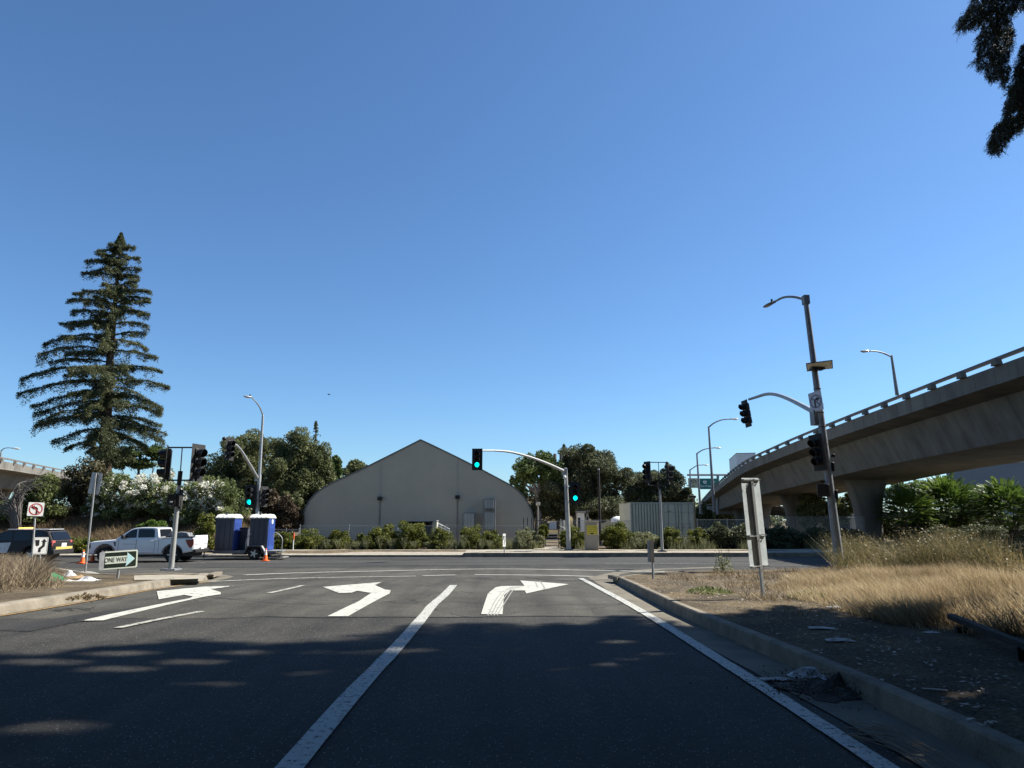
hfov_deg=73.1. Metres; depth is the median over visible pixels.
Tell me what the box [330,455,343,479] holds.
broadleaf tree
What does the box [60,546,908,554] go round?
sidewalk
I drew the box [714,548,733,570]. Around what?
thistle
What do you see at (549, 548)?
gate path
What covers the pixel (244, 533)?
water tank
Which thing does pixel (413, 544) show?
wild plant
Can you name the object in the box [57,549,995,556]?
sidewalk kerb
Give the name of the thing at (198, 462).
traffic signal
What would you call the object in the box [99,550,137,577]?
one way sign
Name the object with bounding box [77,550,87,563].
traffic cone
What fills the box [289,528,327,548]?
shrub
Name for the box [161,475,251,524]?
oleander bush
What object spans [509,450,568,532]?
broadleaf tree
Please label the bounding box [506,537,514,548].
wild plant
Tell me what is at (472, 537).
shrub
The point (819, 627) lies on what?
paper scrap
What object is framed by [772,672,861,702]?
dirt heap
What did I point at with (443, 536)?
shrub
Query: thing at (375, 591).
painted arrow
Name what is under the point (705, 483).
highway gantry
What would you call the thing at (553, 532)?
yard building
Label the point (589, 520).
chain link fence
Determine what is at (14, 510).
bare shrub
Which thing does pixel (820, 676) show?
leaf debris
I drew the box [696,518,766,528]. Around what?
chain link fence
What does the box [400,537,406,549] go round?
wild plant
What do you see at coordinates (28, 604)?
island kerb
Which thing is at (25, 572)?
dry grass
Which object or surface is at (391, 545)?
wild plant
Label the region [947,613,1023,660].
fallen beam
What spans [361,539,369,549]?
wild plant
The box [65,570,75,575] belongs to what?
plastic bag
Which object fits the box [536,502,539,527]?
lamp post
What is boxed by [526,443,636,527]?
oak tree
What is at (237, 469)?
oak tree
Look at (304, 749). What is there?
painted line
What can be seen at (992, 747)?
island kerb
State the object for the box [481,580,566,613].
painted arrow
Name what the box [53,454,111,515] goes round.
shrub
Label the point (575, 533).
shrub
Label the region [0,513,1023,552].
ground
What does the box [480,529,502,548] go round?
shrub
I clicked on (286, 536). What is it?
shrub
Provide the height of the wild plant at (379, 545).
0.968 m
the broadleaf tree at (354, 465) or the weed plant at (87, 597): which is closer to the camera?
the weed plant at (87, 597)
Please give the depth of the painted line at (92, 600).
15.16 m
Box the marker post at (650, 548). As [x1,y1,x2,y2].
[647,540,654,578]
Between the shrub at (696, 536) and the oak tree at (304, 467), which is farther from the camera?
the oak tree at (304, 467)
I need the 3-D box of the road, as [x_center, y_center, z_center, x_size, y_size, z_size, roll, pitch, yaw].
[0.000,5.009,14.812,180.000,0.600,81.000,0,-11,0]
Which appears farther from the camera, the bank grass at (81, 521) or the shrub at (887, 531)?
the shrub at (887, 531)
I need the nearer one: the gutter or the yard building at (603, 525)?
the gutter
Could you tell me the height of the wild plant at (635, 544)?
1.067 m
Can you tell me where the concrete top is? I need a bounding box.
[134,574,204,579]
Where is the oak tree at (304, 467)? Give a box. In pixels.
[250,425,335,510]
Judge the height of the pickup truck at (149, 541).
1.930 m
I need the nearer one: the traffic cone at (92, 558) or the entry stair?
the traffic cone at (92, 558)
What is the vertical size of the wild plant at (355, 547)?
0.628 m
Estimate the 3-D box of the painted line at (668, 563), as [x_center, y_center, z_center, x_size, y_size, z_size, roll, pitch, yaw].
[9.464,9.742,37.519,8.962,0.004,0.105,0,-11,-2]
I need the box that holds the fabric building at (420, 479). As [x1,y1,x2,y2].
[300,439,534,542]
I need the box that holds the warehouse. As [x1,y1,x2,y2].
[946,461,1023,515]
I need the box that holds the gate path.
[534,547,558,548]
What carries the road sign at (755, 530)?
on the island at (1008, 719)
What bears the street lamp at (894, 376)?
on the highway overpass at (973, 421)
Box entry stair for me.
[523,518,564,546]
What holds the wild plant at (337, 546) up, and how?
on the ground at (425, 549)
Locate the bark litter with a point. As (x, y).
(859, 645)
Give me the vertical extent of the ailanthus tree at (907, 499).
5.043 m
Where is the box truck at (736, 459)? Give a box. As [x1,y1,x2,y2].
[729,453,755,473]
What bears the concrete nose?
on the road apron
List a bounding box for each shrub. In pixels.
[0,472,44,528]
[0,472,68,522]
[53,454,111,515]
[70,536,99,551]
[135,519,167,527]
[191,511,215,549]
[251,488,304,532]
[273,531,292,548]
[281,490,303,507]
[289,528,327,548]
[323,529,352,548]
[352,533,368,548]
[363,523,399,549]
[395,520,428,549]
[426,527,455,548]
[457,524,483,548]
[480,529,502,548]
[512,527,545,548]
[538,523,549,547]
[559,525,584,548]
[599,521,638,548]
[630,531,660,548]
[657,526,684,548]
[686,527,709,547]
[702,522,739,547]
[729,522,771,547]
[766,524,806,548]
[794,526,830,547]
[840,528,868,544]
[883,519,914,539]
[892,527,922,545]
[908,515,953,535]
[921,524,969,541]
[943,511,992,528]
[958,523,1008,541]
[989,514,1023,541]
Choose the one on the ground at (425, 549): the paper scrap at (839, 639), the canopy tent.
the canopy tent
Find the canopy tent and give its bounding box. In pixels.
[611,516,619,523]
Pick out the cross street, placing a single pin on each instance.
(416, 561)
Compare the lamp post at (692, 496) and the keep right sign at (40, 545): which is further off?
the lamp post at (692, 496)
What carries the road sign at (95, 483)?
on the island at (102, 581)
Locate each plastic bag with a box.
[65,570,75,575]
[76,576,97,580]
[787,666,829,679]
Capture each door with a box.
[234,522,240,548]
[268,519,274,548]
[664,504,678,530]
[678,504,692,543]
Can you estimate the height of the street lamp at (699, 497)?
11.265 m
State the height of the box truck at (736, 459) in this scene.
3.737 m
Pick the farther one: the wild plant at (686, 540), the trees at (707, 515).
the trees at (707, 515)
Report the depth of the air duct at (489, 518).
56.57 m
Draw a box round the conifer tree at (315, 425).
[312,421,320,484]
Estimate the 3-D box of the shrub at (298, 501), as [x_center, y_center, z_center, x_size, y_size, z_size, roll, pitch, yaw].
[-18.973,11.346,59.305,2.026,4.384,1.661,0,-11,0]
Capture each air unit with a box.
[575,511,585,531]
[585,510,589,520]
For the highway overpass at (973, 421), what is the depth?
50.05 m
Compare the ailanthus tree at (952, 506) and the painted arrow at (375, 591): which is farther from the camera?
the ailanthus tree at (952, 506)
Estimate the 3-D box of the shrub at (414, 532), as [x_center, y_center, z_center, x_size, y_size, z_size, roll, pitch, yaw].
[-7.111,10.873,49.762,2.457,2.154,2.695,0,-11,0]
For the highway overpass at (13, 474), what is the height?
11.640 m
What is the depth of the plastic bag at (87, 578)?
19.42 m
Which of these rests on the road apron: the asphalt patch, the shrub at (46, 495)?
the asphalt patch
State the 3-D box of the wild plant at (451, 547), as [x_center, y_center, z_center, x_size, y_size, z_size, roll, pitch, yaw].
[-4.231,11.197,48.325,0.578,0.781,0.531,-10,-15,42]
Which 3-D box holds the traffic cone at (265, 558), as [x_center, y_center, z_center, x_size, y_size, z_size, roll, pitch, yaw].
[-14.278,9.882,40.060,0.380,0.720,0.380,0,-11,0]
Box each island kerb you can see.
[0,568,221,614]
[608,567,1023,767]
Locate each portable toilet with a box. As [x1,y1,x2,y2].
[214,512,242,550]
[249,512,275,550]
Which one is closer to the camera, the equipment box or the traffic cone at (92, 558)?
the traffic cone at (92, 558)
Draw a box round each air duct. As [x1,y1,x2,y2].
[462,513,475,529]
[483,499,495,529]
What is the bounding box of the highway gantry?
[687,474,728,514]
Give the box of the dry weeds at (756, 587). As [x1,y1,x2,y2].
[663,565,833,616]
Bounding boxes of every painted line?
[0,581,210,615]
[115,611,203,627]
[211,576,394,581]
[247,569,664,574]
[268,585,304,592]
[274,585,456,767]
[475,574,590,576]
[579,578,899,767]
[637,563,698,563]
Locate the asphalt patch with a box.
[0,605,167,630]
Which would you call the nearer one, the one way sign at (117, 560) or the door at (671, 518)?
the one way sign at (117, 560)
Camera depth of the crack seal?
12.74 m
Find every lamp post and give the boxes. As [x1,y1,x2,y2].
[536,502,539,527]
[688,495,695,532]
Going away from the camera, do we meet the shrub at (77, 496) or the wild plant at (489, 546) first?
the wild plant at (489, 546)
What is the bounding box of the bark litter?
[640,572,1021,734]
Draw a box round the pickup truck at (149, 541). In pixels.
[88,527,208,561]
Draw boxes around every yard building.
[542,514,565,533]
[570,516,619,532]
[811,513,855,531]
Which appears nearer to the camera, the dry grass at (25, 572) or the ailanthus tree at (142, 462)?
the dry grass at (25, 572)
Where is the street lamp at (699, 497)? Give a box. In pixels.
[696,447,720,513]
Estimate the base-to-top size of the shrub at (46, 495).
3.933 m
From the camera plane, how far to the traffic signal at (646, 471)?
46.43 m
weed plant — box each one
[65,592,107,600]
[686,586,732,594]
[787,590,823,599]
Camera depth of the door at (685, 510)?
55.88 m
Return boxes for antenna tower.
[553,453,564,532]
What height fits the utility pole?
6.408 m
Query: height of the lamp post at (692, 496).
3.988 m
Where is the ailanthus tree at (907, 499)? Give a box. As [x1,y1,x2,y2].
[873,486,946,531]
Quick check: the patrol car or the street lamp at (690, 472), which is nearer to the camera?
the patrol car
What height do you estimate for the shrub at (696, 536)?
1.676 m
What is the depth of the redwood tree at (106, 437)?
60.63 m
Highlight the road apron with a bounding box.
[0,568,680,618]
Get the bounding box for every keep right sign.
[33,537,48,562]
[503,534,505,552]
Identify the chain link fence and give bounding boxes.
[275,528,299,537]
[299,524,529,544]
[560,519,630,546]
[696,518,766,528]
[769,515,865,532]
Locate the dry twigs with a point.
(893, 741)
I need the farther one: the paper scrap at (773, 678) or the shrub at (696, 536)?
the shrub at (696, 536)
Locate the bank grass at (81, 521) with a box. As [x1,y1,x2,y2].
[0,507,250,549]
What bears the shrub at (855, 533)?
on the ground at (425, 549)
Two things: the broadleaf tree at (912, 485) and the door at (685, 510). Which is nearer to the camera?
the door at (685, 510)
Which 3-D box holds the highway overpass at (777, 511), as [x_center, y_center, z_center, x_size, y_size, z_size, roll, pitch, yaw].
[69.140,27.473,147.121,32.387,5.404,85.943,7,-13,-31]
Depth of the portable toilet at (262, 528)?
41.77 m
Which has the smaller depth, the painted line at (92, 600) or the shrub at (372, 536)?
the painted line at (92, 600)
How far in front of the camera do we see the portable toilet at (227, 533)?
41.76 m
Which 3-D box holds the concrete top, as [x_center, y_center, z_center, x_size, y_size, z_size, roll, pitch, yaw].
[-10.505,5.938,21.298,2.007,0.090,3.278,6,-13,-28]
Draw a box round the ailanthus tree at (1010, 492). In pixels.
[959,476,1023,543]
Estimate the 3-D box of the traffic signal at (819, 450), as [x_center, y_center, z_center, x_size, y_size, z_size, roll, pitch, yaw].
[11.468,2.176,29.991,1.620,10.992,9.571,0,-11,0]
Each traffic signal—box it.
[156,443,207,570]
[222,394,268,513]
[472,449,579,549]
[642,461,673,551]
[738,295,843,566]
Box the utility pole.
[597,468,601,543]
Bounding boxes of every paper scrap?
[66,574,84,578]
[759,677,793,679]
[808,626,834,628]
[825,637,856,641]
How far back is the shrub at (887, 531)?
63.89 m
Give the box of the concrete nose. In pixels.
[154,575,233,589]
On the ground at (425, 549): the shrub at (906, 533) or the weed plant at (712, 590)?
the shrub at (906, 533)
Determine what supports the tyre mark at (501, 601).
on the painted arrow at (527, 587)
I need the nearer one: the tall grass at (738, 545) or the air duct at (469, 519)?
the tall grass at (738, 545)
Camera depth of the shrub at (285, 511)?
56.48 m
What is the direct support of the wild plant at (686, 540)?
on the ground at (425, 549)
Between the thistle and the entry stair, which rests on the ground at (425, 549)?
the entry stair
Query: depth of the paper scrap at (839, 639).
9.00 m
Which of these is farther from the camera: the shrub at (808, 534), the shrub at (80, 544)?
the shrub at (808, 534)
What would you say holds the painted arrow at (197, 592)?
on the road apron
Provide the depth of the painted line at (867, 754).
6.83 m
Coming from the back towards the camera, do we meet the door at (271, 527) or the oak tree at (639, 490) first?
the oak tree at (639, 490)
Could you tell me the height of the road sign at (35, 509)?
2.844 m
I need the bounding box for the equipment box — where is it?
[402,520,438,537]
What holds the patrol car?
on the cross street
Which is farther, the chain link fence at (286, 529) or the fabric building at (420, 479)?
the fabric building at (420, 479)
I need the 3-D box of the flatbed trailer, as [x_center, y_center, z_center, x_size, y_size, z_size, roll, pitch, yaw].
[-16.664,9.885,42.352,5.942,1.615,2.366,0,-11,0]
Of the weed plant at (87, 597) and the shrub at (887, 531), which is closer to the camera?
the weed plant at (87, 597)
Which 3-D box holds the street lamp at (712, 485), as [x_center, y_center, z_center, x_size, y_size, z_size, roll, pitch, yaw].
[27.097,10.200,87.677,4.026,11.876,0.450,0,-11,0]
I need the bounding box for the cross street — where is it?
[8,554,896,566]
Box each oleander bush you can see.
[79,471,141,519]
[108,468,192,517]
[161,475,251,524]
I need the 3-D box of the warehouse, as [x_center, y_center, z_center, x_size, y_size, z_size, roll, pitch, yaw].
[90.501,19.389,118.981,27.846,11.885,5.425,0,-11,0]
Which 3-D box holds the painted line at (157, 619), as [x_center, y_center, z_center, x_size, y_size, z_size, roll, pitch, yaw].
[-6.278,4.219,12.430,0.181,0.003,2.180,-2,-11,12]
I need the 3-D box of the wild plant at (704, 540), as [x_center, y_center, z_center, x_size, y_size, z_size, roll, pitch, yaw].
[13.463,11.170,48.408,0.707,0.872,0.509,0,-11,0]
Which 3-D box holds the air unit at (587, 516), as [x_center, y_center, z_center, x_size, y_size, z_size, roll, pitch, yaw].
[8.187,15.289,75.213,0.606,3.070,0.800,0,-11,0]
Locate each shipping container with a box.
[619,502,659,542]
[661,502,694,544]
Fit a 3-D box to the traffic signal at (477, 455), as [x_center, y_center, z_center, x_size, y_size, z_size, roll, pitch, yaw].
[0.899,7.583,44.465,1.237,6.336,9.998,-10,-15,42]
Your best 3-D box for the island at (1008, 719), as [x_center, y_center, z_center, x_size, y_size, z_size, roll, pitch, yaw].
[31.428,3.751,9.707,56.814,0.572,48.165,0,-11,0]
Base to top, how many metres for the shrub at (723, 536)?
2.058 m
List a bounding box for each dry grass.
[0,551,76,592]
[768,556,1023,634]
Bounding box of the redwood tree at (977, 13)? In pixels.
[952,0,1023,158]
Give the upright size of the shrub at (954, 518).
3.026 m
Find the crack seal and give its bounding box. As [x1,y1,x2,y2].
[272,616,645,616]
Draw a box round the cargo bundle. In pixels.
[166,527,198,536]
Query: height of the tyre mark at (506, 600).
0.104 m
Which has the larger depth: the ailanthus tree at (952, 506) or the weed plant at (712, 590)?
the ailanthus tree at (952, 506)
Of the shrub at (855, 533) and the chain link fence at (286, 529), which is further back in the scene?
the chain link fence at (286, 529)
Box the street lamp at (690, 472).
[689,464,707,487]
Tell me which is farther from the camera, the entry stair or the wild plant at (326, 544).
the entry stair
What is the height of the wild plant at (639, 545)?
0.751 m
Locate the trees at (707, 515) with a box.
[79,499,949,526]
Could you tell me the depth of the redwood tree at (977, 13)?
16.98 m
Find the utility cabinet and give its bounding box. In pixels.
[584,521,598,549]
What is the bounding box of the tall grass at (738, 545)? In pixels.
[311,538,996,548]
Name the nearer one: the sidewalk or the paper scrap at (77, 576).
the paper scrap at (77, 576)
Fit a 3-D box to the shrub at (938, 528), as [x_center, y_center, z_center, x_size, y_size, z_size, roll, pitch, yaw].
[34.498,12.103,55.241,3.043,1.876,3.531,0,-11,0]
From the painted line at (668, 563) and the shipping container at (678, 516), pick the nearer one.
the painted line at (668, 563)
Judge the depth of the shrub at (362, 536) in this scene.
49.37 m
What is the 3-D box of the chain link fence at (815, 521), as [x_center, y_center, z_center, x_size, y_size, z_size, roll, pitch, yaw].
[26.853,12.753,60.710,8.355,2.460,0.070,0,-11,0]
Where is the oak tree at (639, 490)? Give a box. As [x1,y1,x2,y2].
[621,461,693,502]
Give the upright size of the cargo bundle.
0.574 m
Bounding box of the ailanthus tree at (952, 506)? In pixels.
[947,483,1014,521]
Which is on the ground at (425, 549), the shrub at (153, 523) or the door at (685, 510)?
the shrub at (153, 523)
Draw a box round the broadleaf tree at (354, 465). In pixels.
[341,458,367,476]
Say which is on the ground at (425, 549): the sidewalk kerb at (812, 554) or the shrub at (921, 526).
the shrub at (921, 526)
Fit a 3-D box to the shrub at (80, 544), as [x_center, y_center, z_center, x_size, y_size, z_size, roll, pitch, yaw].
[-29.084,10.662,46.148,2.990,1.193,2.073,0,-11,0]
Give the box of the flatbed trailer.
[203,532,288,559]
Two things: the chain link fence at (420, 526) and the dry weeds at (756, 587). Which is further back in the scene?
the chain link fence at (420, 526)
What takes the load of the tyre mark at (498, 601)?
on the painted arrow at (527, 587)
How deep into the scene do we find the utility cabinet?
47.76 m
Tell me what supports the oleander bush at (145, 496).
on the ground at (425, 549)
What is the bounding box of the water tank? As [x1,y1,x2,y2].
[238,527,249,549]
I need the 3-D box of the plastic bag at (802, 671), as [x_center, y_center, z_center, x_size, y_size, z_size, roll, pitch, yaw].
[3.256,3.152,7.584,0.462,0.103,0.242,-5,-12,22]
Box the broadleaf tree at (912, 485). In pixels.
[884,478,964,508]
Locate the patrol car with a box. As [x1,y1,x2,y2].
[0,527,73,559]
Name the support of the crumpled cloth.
on the island at (102, 581)
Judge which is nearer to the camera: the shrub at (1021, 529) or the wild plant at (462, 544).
the wild plant at (462, 544)
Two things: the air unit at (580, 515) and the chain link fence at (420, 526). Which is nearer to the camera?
the chain link fence at (420, 526)
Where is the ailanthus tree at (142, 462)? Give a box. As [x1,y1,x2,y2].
[112,443,166,480]
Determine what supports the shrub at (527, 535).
on the ground at (425, 549)
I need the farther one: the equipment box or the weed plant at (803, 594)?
the equipment box
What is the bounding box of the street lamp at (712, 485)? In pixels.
[708,418,737,511]
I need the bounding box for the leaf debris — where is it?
[689,665,880,716]
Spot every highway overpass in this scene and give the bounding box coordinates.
[0,457,117,505]
[698,346,1023,542]
[707,504,942,519]
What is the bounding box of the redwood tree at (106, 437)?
[15,232,170,481]
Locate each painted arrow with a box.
[82,586,228,620]
[325,582,390,615]
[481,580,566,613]
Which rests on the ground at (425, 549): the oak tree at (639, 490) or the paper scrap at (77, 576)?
the oak tree at (639, 490)
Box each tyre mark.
[491,586,516,614]
[494,587,515,614]
[497,586,521,614]
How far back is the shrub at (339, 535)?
49.40 m
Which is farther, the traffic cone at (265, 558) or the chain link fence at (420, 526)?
the chain link fence at (420, 526)
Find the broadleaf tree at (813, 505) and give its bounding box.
[794,492,853,530]
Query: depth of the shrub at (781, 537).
50.48 m
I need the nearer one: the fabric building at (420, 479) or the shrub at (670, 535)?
the shrub at (670, 535)
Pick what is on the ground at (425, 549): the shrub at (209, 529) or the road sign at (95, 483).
the shrub at (209, 529)
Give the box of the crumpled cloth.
[41,573,67,580]
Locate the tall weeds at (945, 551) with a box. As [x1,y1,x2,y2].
[808,523,1023,575]
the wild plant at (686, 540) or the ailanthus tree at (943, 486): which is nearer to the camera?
the wild plant at (686, 540)
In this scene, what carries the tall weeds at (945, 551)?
on the island at (1008, 719)
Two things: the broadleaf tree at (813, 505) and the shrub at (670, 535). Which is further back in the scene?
the broadleaf tree at (813, 505)
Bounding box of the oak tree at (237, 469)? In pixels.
[203,428,292,512]
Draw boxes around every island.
[0,569,197,602]
[618,568,1023,741]
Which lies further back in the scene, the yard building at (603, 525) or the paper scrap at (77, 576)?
the yard building at (603, 525)
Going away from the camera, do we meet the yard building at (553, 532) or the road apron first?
the road apron
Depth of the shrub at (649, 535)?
49.88 m
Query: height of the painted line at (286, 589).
0.061 m
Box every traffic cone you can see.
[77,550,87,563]
[87,554,94,561]
[261,548,269,560]
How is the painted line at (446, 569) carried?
on the road apron
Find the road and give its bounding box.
[0,565,922,767]
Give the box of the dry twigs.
[842,719,963,767]
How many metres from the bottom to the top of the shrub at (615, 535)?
2.102 m
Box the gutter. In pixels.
[588,566,993,767]
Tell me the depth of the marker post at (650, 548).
20.28 m
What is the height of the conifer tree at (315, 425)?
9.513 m
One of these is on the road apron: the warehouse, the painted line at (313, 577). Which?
the painted line at (313, 577)
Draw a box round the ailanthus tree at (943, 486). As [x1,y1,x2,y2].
[910,472,988,528]
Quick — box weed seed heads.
[819,520,1023,574]
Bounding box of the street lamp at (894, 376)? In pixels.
[860,350,898,395]
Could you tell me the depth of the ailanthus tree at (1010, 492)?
58.56 m
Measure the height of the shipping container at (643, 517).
3.456 m
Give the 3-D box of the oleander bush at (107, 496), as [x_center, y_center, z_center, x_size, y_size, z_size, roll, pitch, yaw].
[-30.953,8.753,53.838,4.679,3.848,3.122,0,-11,0]
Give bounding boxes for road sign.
[27,502,44,557]
[84,472,102,571]
[741,478,769,596]
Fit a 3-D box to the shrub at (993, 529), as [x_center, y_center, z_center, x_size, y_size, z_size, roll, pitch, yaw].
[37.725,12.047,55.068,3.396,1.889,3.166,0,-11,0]
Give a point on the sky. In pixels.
(520, 226)
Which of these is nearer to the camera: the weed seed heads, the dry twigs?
the dry twigs
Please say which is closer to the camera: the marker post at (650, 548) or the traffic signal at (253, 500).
the marker post at (650, 548)
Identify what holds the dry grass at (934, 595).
on the island at (1008, 719)
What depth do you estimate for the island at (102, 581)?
17.29 m
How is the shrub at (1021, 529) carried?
on the ground at (425, 549)
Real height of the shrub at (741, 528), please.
2.063 m
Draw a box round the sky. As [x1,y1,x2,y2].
[0,0,1023,520]
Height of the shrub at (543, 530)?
1.900 m
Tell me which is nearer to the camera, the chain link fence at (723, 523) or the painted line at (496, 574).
the painted line at (496, 574)
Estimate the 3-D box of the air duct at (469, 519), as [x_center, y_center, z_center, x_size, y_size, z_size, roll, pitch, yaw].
[-3.505,11.896,56.751,1.098,2.616,0.880,0,-11,0]
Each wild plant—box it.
[322,539,330,548]
[333,539,342,549]
[353,541,360,549]
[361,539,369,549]
[375,536,385,549]
[387,538,395,549]
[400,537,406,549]
[410,541,417,548]
[448,539,454,549]
[460,535,467,549]
[486,540,494,548]
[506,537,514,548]
[518,538,525,548]
[629,534,639,548]
[636,539,644,548]
[681,535,690,548]
[699,537,708,548]
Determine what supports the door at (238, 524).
in the portable toilet at (227, 533)

